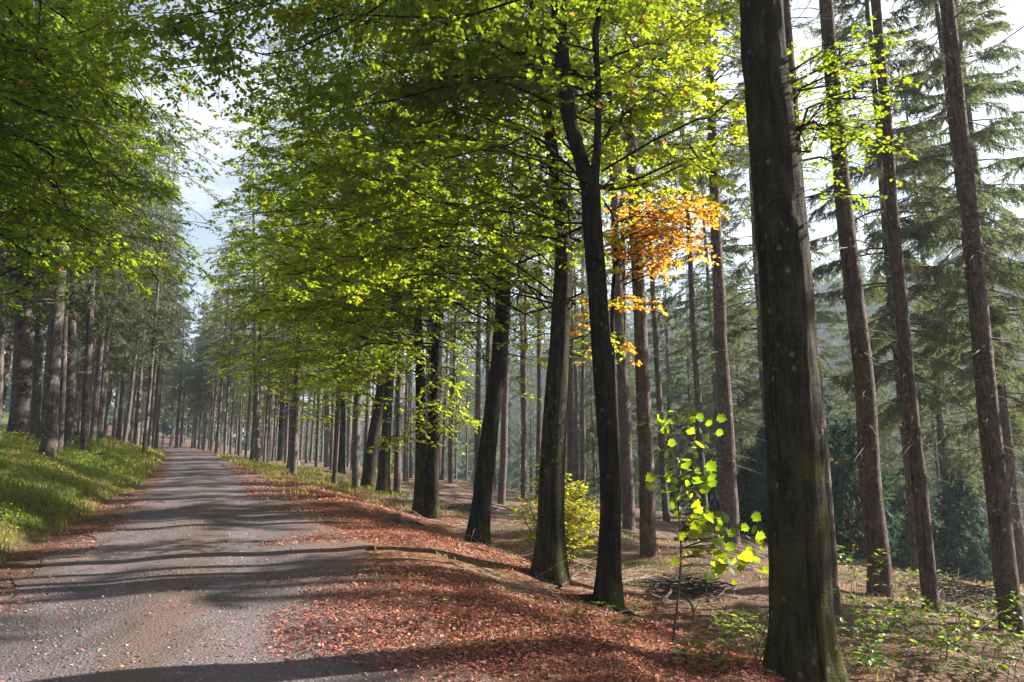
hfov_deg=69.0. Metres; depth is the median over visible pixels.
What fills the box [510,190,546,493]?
spruce tree
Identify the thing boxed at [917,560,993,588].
fallen branch
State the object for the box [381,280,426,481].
spruce tree
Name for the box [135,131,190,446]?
spruce tree
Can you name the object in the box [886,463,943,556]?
young spruce
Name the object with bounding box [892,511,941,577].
young spruce
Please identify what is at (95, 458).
undergrowth
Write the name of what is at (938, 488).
spruce tree
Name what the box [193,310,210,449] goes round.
spruce tree
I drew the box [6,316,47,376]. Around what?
spruce tree
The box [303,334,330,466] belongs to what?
spruce tree
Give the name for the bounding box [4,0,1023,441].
sky
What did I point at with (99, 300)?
spruce tree
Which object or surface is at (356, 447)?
spruce tree
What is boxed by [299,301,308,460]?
spruce tree
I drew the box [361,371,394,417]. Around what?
spruce tree
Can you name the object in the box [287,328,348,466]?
spruce tree
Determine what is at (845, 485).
young spruce
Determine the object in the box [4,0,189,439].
spruce tree
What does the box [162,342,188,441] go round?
spruce tree
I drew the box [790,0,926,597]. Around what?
spruce tree
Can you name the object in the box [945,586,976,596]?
weed
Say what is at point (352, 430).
spruce tree
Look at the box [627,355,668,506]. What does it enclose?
spruce tree
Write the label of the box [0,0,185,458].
spruce tree
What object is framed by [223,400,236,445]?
spruce tree
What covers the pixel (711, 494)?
young spruce
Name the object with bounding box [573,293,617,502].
spruce tree
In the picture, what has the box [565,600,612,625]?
weed
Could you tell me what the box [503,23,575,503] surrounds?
spruce tree
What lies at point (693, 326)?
spruce tree
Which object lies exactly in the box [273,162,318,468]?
spruce tree
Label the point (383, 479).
beech tree
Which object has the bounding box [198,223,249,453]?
spruce tree
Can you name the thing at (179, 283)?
spruce tree
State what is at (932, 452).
spruce tree
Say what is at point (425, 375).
spruce tree
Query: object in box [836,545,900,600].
bramble
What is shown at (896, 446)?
spruce tree
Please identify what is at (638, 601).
weed
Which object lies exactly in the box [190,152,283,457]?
spruce tree
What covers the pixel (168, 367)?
spruce tree
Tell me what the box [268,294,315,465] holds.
spruce tree
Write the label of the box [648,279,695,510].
spruce tree
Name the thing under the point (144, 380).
spruce tree
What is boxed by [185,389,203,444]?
spruce tree
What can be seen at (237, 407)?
spruce tree
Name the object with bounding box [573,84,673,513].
spruce tree
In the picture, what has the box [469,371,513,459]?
spruce tree
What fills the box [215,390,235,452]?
spruce tree
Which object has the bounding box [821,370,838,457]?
spruce tree
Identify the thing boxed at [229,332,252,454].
spruce tree
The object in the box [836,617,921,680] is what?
bramble
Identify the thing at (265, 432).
spruce tree
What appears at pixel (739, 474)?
young spruce
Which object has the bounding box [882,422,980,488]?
spruce tree
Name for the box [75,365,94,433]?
spruce tree
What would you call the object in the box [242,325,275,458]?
spruce tree
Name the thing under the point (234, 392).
spruce tree
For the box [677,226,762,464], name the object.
spruce tree
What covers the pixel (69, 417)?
spruce tree
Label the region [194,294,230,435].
spruce tree
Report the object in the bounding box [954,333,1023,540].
spruce tree
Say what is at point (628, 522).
spruce tree
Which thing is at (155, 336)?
spruce tree
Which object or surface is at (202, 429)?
spruce tree
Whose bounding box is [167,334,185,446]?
spruce tree
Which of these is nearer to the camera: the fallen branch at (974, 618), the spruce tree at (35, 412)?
the fallen branch at (974, 618)
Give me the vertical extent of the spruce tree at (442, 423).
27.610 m
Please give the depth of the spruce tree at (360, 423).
77.28 m
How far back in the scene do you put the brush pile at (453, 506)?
27.20 m
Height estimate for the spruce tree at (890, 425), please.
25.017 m
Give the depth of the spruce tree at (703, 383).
56.98 m
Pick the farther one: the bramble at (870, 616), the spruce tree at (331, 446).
the spruce tree at (331, 446)
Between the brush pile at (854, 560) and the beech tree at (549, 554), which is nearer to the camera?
the beech tree at (549, 554)
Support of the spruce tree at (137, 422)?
on the forest floor
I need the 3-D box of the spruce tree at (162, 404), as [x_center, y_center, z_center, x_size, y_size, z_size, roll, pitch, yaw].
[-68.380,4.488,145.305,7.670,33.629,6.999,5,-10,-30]
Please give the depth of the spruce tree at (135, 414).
94.72 m
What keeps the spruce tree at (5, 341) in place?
on the forest floor
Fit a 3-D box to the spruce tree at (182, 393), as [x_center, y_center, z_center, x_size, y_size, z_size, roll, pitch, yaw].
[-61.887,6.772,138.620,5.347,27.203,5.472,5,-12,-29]
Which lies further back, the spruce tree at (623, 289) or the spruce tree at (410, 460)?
the spruce tree at (410, 460)
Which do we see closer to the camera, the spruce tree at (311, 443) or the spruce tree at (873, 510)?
the spruce tree at (873, 510)
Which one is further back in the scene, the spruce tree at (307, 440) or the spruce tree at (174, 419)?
the spruce tree at (174, 419)
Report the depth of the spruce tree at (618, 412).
58.07 m
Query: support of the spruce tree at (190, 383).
on the forest floor
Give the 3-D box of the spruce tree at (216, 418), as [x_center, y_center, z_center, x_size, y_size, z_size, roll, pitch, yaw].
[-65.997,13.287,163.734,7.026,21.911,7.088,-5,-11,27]
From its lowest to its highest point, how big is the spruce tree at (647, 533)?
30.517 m
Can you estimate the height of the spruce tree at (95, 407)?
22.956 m
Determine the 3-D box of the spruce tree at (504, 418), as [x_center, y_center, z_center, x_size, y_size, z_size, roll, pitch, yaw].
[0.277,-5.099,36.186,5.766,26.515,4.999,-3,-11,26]
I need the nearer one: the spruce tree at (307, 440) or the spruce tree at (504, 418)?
the spruce tree at (504, 418)
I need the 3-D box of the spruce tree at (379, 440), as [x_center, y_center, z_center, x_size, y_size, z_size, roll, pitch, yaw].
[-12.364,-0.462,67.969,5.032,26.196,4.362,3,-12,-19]
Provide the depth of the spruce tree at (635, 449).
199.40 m
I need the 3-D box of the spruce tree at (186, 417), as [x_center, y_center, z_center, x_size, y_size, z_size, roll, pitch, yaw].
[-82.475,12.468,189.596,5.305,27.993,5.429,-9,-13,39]
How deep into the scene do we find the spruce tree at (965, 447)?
48.68 m
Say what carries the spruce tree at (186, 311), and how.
on the forest floor
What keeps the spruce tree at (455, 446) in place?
on the forest floor
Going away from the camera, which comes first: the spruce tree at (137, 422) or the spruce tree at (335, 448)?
the spruce tree at (335, 448)
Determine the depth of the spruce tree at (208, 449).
119.38 m
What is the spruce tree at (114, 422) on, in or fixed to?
on the forest floor
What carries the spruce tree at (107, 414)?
on the forest floor
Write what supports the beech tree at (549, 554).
on the forest floor
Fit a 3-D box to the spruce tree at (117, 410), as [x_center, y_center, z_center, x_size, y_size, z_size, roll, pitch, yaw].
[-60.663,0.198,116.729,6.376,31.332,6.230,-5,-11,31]
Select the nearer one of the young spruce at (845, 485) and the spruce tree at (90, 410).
the young spruce at (845, 485)
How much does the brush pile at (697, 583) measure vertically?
0.398 m
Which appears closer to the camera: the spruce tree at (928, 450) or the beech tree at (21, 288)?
the beech tree at (21, 288)
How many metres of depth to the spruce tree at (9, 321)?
50.75 m
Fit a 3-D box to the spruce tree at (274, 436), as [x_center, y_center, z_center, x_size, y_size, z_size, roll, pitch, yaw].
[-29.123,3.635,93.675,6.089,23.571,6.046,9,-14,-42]
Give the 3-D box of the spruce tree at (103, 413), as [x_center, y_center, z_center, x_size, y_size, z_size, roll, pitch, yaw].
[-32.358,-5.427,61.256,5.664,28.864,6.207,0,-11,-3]
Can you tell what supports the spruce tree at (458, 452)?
on the forest floor
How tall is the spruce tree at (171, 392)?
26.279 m
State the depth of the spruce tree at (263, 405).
147.94 m
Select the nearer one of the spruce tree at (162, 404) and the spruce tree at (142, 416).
the spruce tree at (142, 416)
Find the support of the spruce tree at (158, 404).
on the forest floor
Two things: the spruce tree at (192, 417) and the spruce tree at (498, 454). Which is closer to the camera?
the spruce tree at (498, 454)
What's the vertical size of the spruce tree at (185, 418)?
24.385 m
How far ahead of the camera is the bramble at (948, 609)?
9.99 m
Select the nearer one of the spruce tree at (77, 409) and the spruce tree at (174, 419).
the spruce tree at (77, 409)
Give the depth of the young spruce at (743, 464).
38.52 m
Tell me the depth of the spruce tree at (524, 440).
44.31 m
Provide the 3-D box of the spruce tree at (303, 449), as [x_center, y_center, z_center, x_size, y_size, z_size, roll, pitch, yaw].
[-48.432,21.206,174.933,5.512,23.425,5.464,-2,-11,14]
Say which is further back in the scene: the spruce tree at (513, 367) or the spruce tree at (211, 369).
the spruce tree at (211, 369)
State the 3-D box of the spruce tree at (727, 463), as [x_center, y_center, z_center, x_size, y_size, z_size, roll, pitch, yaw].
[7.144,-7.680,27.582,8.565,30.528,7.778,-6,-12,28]
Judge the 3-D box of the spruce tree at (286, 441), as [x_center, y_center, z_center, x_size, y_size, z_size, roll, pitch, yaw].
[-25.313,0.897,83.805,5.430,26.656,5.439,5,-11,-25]
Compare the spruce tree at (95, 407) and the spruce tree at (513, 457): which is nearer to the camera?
the spruce tree at (95, 407)
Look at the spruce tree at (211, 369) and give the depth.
108.75 m
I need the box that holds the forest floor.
[0,281,1023,681]
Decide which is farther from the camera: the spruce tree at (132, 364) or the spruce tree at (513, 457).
the spruce tree at (513, 457)
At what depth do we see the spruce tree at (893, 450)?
63.46 m
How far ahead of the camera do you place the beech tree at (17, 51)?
11.89 m
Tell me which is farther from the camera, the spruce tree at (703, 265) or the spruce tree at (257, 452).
the spruce tree at (257, 452)
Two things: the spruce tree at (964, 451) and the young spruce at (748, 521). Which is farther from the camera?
the spruce tree at (964, 451)
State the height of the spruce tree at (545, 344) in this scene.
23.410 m
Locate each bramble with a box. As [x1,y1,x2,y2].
[672,626,755,667]
[701,596,768,644]
[708,609,771,662]
[833,588,946,640]
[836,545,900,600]
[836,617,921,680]
[845,567,951,595]
[855,607,1010,664]
[909,596,1010,638]
[949,591,1023,632]
[962,612,1023,681]
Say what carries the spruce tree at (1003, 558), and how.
on the forest floor
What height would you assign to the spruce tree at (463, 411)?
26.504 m
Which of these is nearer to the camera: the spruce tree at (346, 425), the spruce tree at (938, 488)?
the spruce tree at (938, 488)
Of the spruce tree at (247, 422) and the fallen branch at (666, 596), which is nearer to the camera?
the fallen branch at (666, 596)
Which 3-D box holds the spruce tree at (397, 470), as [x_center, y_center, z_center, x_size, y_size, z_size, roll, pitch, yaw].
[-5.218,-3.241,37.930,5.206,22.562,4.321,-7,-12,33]
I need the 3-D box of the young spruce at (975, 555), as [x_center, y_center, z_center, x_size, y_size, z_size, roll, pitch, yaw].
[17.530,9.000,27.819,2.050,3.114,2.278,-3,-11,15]
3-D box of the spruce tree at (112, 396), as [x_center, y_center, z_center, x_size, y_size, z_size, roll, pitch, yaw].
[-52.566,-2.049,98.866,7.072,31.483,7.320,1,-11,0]
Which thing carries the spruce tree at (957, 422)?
on the forest floor
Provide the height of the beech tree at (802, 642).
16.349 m
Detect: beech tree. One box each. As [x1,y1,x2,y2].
[0,0,220,301]
[0,0,923,681]
[0,11,231,330]
[179,234,262,453]
[194,90,517,518]
[195,0,654,586]
[197,0,629,546]
[198,246,286,459]
[202,193,389,486]
[208,188,446,493]
[270,329,375,473]
[274,0,812,623]
[548,187,729,432]
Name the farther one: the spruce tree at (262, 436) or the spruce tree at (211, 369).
the spruce tree at (262, 436)
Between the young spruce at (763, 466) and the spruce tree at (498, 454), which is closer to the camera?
the young spruce at (763, 466)
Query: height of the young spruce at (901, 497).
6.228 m
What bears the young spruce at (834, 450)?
on the forest floor
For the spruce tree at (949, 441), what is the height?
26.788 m
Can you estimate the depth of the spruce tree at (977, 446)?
127.30 m
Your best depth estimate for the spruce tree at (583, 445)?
47.73 m
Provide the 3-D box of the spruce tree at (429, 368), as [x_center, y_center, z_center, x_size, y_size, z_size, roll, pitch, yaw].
[-3.147,-5.017,29.727,5.790,23.715,4.428,-8,-13,39]
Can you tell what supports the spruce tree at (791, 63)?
on the forest floor
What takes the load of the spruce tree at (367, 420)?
on the forest floor
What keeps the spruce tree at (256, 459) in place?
on the forest floor
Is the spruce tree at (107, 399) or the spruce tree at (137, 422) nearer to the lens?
the spruce tree at (137, 422)
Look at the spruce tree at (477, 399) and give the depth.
49.57 m
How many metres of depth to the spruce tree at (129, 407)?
67.15 m
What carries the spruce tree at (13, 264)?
on the forest floor
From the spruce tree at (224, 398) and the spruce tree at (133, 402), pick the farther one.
the spruce tree at (224, 398)
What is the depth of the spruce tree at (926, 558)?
12.91 m
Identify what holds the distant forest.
on the forest floor
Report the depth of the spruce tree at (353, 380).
60.49 m
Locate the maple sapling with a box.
[638,409,768,640]
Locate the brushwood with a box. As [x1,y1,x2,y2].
[287,475,1023,681]
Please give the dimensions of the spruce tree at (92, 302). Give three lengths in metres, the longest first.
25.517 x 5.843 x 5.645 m
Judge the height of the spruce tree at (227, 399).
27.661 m
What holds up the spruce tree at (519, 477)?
on the forest floor
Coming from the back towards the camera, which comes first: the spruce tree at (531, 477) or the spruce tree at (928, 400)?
the spruce tree at (531, 477)
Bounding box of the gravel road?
[0,443,505,681]
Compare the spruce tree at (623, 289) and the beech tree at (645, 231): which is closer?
the beech tree at (645, 231)
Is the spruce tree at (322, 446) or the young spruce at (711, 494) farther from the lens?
the spruce tree at (322, 446)
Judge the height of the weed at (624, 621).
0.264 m
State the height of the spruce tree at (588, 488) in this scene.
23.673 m
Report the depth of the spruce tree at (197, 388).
135.31 m
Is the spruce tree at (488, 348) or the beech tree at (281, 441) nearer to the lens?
the spruce tree at (488, 348)
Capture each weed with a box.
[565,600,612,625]
[589,601,659,628]
[622,572,648,584]
[625,594,651,610]
[668,564,695,572]
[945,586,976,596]
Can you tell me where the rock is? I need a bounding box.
[387,513,422,525]
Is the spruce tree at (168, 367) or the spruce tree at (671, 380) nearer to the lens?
the spruce tree at (671, 380)
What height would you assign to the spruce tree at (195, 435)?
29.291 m
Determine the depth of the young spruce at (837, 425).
35.52 m
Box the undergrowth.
[0,428,146,536]
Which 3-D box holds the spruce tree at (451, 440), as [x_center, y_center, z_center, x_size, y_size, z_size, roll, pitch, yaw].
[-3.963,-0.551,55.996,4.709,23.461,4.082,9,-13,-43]
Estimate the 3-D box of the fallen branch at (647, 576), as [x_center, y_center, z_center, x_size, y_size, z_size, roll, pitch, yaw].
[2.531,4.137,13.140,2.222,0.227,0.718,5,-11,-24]
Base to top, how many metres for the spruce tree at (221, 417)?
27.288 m
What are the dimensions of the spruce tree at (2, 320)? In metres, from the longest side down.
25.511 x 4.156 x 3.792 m
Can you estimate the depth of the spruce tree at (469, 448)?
128.83 m
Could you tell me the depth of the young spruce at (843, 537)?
30.77 m
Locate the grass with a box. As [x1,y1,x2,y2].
[0,429,1022,680]
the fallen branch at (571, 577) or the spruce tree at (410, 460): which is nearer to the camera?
the fallen branch at (571, 577)
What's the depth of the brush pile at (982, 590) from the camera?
13.99 m
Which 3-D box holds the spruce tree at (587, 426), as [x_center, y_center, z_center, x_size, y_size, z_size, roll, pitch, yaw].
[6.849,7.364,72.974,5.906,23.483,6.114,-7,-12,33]
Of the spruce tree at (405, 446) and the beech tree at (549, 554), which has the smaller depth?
the beech tree at (549, 554)
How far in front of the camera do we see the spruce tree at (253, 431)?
58.45 m
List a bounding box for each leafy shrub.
[390,452,402,473]
[509,463,599,566]
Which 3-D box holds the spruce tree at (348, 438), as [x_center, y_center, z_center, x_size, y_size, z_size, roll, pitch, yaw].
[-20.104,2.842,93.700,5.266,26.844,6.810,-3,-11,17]
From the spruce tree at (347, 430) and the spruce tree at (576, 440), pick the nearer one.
the spruce tree at (576, 440)
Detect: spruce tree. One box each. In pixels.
[0,0,119,349]
[0,0,123,442]
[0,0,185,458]
[0,7,51,356]
[0,22,42,438]
[2,268,52,422]
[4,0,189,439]
[4,251,127,382]
[4,253,15,355]
[4,279,33,357]
[6,218,153,395]
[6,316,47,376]
[12,10,167,446]
[20,1,168,456]
[23,0,124,451]
[74,333,97,429]
[75,350,80,428]
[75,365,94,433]
[76,136,131,398]
[76,144,162,439]
[76,146,150,404]
[76,176,161,440]
[76,273,144,402]
[89,381,93,431]
[96,211,162,439]
[97,332,130,436]
[99,124,155,438]
[103,301,140,435]
[103,376,128,431]
[105,375,126,434]
[107,384,126,433]
[110,151,179,441]
[112,191,133,436]
[115,159,179,444]
[117,170,167,439]
[117,243,155,438]
[117,244,171,438]
[122,377,133,438]
[128,141,194,451]
[130,357,144,439]
[133,319,165,440]
[134,385,147,441]
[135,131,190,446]
[135,328,181,417]
[136,247,179,443]
[138,168,197,446]
[140,363,173,421]
[141,359,170,399]
[147,164,185,393]
[149,237,191,448]
[154,326,179,445]
[157,332,181,448]
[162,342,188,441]
[162,371,187,444]
[164,307,191,447]
[166,289,199,447]
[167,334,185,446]
[169,321,196,447]
[174,350,192,442]
[176,295,218,449]
[179,295,210,448]
[181,340,192,442]
[182,289,208,447]
[185,333,206,444]
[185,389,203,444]
[188,306,214,448]
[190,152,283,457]
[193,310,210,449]
[193,387,210,449]
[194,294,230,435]
[197,309,223,449]
[197,398,226,441]
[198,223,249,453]
[198,241,240,451]
[200,287,226,432]
[202,273,222,450]
[202,310,226,450]
[209,301,245,436]
[210,225,246,453]
[212,234,350,465]
[214,296,234,452]
[214,327,231,452]
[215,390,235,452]
[217,314,252,453]
[221,276,246,453]
[223,326,308,457]
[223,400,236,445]
[224,368,252,438]
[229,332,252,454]
[233,282,252,455]
[234,232,267,457]
[235,324,252,451]
[237,125,288,459]
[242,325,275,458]
[245,385,262,450]
[246,277,291,461]
[247,395,276,437]
[248,215,280,460]
[250,329,279,438]
[250,329,289,460]
[250,333,274,455]
[252,49,332,474]
[252,250,290,462]
[267,252,292,463]
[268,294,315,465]
[270,327,279,458]
[271,361,302,432]
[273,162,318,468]
[281,210,322,440]
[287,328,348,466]
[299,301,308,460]
[299,398,314,459]
[302,363,317,461]
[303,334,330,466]
[303,348,312,462]
[304,369,323,462]
[306,101,397,490]
[311,78,360,484]
[312,223,344,469]
[313,238,327,468]
[319,313,379,453]
[320,403,352,453]
[322,350,363,452]
[330,341,365,466]
[330,359,366,461]
[349,334,366,469]
[350,128,381,471]
[353,273,376,467]
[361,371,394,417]
[368,114,429,492]
[370,109,444,493]
[377,320,381,474]
[380,16,510,465]
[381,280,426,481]
[391,330,425,472]
[396,321,426,481]
[405,162,430,455]
[406,331,413,477]
[411,249,448,449]
[412,354,424,460]
[425,274,475,480]
[426,202,469,448]
[439,320,449,476]
[440,288,475,479]
[441,340,482,478]
[441,378,465,475]
[442,219,476,483]
[447,398,480,450]
[450,126,521,488]
[455,276,485,480]
[458,390,482,482]
[460,394,544,471]
[463,0,526,502]
[463,412,482,481]
[464,13,548,504]
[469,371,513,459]
[469,405,536,470]
[470,281,513,488]
[473,295,519,420]
[483,140,552,497]
[484,222,550,468]
[496,427,500,487]
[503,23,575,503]
[507,411,526,489]
[508,403,534,491]
[508,449,529,490]
[509,346,543,491]
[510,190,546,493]
[523,118,612,486]
[527,22,617,509]
[529,223,553,373]
[541,195,614,499]
[548,103,610,499]
[549,0,680,530]
[565,306,598,501]
[565,335,598,490]
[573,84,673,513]
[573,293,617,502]
[578,348,637,498]
[579,367,599,502]
[580,291,655,484]
[586,448,599,500]
[592,0,680,556]
[601,31,693,521]
[615,0,819,544]
[616,320,657,504]
[619,254,713,512]
[621,0,755,514]
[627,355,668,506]
[631,407,652,502]
[634,417,681,510]
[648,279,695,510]
[657,105,755,512]
[657,263,714,513]
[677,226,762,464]
[678,318,752,504]
[679,65,846,457]
[687,290,762,505]
[717,0,862,614]
[731,367,761,460]
[737,278,762,464]
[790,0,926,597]
[805,0,1011,572]
[808,220,883,457]
[812,0,956,612]
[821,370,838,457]
[822,215,900,468]
[835,339,886,447]
[836,257,902,477]
[848,47,1023,577]
[860,0,1023,532]
[873,0,1023,633]
[876,362,904,491]
[879,427,984,515]
[880,396,903,482]
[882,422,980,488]
[883,0,1023,586]
[894,387,1023,497]
[911,325,974,531]
[918,364,985,542]
[924,418,958,514]
[927,356,955,501]
[927,419,985,508]
[928,385,989,541]
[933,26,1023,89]
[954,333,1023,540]
[980,353,1023,537]
[993,163,1023,232]
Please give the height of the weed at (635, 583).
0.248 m
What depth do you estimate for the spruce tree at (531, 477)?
87.69 m
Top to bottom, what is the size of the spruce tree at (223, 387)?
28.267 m
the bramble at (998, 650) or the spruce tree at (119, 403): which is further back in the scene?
the spruce tree at (119, 403)
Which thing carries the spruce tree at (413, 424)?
on the forest floor
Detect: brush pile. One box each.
[440,502,499,511]
[626,567,746,600]
[837,552,866,565]
[892,575,1023,609]
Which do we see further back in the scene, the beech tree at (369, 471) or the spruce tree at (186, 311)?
the spruce tree at (186, 311)
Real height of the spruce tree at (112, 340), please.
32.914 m
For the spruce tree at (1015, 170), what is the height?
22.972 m
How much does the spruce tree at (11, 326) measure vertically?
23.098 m
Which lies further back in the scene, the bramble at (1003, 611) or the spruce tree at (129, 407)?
the spruce tree at (129, 407)
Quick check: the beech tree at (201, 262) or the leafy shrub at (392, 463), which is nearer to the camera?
the leafy shrub at (392, 463)
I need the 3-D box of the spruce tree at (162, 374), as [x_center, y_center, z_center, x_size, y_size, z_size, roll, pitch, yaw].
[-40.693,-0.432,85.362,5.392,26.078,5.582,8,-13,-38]
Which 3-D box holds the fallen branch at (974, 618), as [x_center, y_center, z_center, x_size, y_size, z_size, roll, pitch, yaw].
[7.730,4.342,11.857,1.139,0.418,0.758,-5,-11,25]
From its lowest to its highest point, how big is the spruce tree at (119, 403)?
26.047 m
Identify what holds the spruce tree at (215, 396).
on the forest floor
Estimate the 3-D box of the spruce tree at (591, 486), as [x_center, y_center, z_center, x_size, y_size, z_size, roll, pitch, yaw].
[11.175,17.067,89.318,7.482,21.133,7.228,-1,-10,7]
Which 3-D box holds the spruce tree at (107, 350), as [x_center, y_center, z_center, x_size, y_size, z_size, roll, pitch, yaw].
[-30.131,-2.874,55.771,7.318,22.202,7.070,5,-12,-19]
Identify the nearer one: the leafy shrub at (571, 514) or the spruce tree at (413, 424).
the leafy shrub at (571, 514)
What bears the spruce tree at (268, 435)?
on the forest floor
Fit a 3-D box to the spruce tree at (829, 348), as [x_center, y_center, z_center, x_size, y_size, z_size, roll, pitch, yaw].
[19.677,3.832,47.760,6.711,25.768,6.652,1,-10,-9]
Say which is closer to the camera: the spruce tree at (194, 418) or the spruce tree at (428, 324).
the spruce tree at (428, 324)
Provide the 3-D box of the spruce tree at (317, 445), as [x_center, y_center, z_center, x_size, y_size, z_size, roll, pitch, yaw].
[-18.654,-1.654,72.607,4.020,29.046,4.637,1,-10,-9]
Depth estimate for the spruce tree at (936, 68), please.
21.77 m
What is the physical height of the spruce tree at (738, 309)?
22.958 m
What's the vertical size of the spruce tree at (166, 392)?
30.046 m
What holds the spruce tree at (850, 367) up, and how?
on the forest floor
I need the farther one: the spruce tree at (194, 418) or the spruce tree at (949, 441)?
the spruce tree at (194, 418)
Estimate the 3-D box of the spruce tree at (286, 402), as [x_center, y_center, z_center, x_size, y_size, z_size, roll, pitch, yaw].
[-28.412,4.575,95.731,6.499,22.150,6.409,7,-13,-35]
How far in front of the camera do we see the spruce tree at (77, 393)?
74.28 m
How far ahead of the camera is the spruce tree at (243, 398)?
121.77 m
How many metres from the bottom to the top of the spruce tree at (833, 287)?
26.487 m
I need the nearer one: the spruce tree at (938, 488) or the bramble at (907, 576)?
the bramble at (907, 576)
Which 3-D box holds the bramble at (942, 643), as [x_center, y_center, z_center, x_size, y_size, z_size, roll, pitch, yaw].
[4.702,3.265,8.185,1.278,0.578,1.433,5,-11,-25]
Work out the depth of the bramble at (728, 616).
9.24 m
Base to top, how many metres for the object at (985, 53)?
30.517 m
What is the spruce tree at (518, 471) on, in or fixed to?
on the forest floor
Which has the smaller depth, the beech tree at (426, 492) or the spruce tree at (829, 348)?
the beech tree at (426, 492)
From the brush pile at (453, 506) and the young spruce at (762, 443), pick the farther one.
the young spruce at (762, 443)
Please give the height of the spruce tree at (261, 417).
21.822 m
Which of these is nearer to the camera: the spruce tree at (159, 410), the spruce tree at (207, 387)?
the spruce tree at (159, 410)
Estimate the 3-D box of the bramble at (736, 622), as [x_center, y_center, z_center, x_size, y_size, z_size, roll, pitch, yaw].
[2.216,2.633,6.646,0.650,0.557,1.289,9,-14,-42]
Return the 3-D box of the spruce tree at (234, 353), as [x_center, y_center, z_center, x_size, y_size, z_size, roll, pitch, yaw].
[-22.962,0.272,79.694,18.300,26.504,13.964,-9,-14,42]
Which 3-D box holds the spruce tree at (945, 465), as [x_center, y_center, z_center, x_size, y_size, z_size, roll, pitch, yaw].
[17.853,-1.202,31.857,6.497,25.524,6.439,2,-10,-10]
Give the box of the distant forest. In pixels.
[4,212,1023,538]
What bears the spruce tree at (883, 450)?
on the forest floor
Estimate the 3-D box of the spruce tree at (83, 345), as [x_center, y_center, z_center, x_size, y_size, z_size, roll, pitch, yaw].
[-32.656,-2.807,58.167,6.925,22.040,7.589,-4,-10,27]
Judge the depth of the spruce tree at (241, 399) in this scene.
100.50 m
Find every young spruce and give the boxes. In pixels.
[73,424,79,444]
[682,453,719,517]
[737,412,767,524]
[737,445,767,535]
[737,459,747,486]
[737,461,746,482]
[738,457,767,539]
[750,426,859,551]
[823,395,895,551]
[829,457,863,555]
[830,415,909,568]
[831,451,898,563]
[884,475,950,575]
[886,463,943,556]
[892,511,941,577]
[930,468,992,583]
[936,521,970,567]
[957,539,993,584]
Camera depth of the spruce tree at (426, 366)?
60.81 m
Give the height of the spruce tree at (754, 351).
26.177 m
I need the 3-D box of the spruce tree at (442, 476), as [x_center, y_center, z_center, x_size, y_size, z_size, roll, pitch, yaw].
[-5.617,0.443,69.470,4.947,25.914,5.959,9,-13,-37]
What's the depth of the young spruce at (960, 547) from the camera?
31.66 m
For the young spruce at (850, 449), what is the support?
on the forest floor
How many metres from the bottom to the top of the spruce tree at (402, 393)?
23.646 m
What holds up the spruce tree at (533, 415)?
on the forest floor
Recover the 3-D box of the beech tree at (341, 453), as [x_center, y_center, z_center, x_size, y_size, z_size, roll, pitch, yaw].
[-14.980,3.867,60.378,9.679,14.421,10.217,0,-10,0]
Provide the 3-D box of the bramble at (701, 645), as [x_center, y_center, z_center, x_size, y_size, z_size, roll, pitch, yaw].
[1.582,2.459,5.867,0.741,0.355,0.589,0,-10,0]
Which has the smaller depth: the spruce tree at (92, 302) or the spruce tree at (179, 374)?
the spruce tree at (92, 302)
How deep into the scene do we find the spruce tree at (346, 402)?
82.68 m
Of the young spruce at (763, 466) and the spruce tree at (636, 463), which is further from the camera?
the spruce tree at (636, 463)
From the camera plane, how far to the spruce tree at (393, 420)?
77.38 m
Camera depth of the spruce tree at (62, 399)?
31.43 m
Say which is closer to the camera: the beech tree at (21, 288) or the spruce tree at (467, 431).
the beech tree at (21, 288)
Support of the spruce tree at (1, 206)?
on the forest floor
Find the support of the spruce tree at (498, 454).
on the forest floor
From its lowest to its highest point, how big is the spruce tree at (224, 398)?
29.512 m
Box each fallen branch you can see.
[560,559,627,586]
[622,569,706,582]
[656,586,702,620]
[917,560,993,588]
[959,596,996,622]
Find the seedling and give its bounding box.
[436,594,451,604]
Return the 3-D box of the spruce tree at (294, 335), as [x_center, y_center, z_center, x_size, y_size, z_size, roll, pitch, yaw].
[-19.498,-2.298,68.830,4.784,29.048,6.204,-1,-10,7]
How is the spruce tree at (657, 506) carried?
on the forest floor
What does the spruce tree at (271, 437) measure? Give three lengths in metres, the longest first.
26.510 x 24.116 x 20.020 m
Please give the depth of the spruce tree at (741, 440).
50.70 m
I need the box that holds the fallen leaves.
[0,464,1023,681]
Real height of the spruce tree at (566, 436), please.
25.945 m
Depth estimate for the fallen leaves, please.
6.95 m
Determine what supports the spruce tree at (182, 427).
on the forest floor
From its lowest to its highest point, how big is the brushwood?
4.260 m
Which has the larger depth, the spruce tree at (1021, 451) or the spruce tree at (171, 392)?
the spruce tree at (171, 392)
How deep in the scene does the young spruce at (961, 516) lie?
29.32 m
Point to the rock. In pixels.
(397, 517)
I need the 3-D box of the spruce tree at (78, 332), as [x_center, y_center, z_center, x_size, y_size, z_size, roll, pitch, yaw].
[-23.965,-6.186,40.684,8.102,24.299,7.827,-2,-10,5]
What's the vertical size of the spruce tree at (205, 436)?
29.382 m
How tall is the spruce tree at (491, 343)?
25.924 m
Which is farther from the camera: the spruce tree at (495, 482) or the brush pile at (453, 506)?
the spruce tree at (495, 482)
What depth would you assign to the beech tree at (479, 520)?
18.00 m

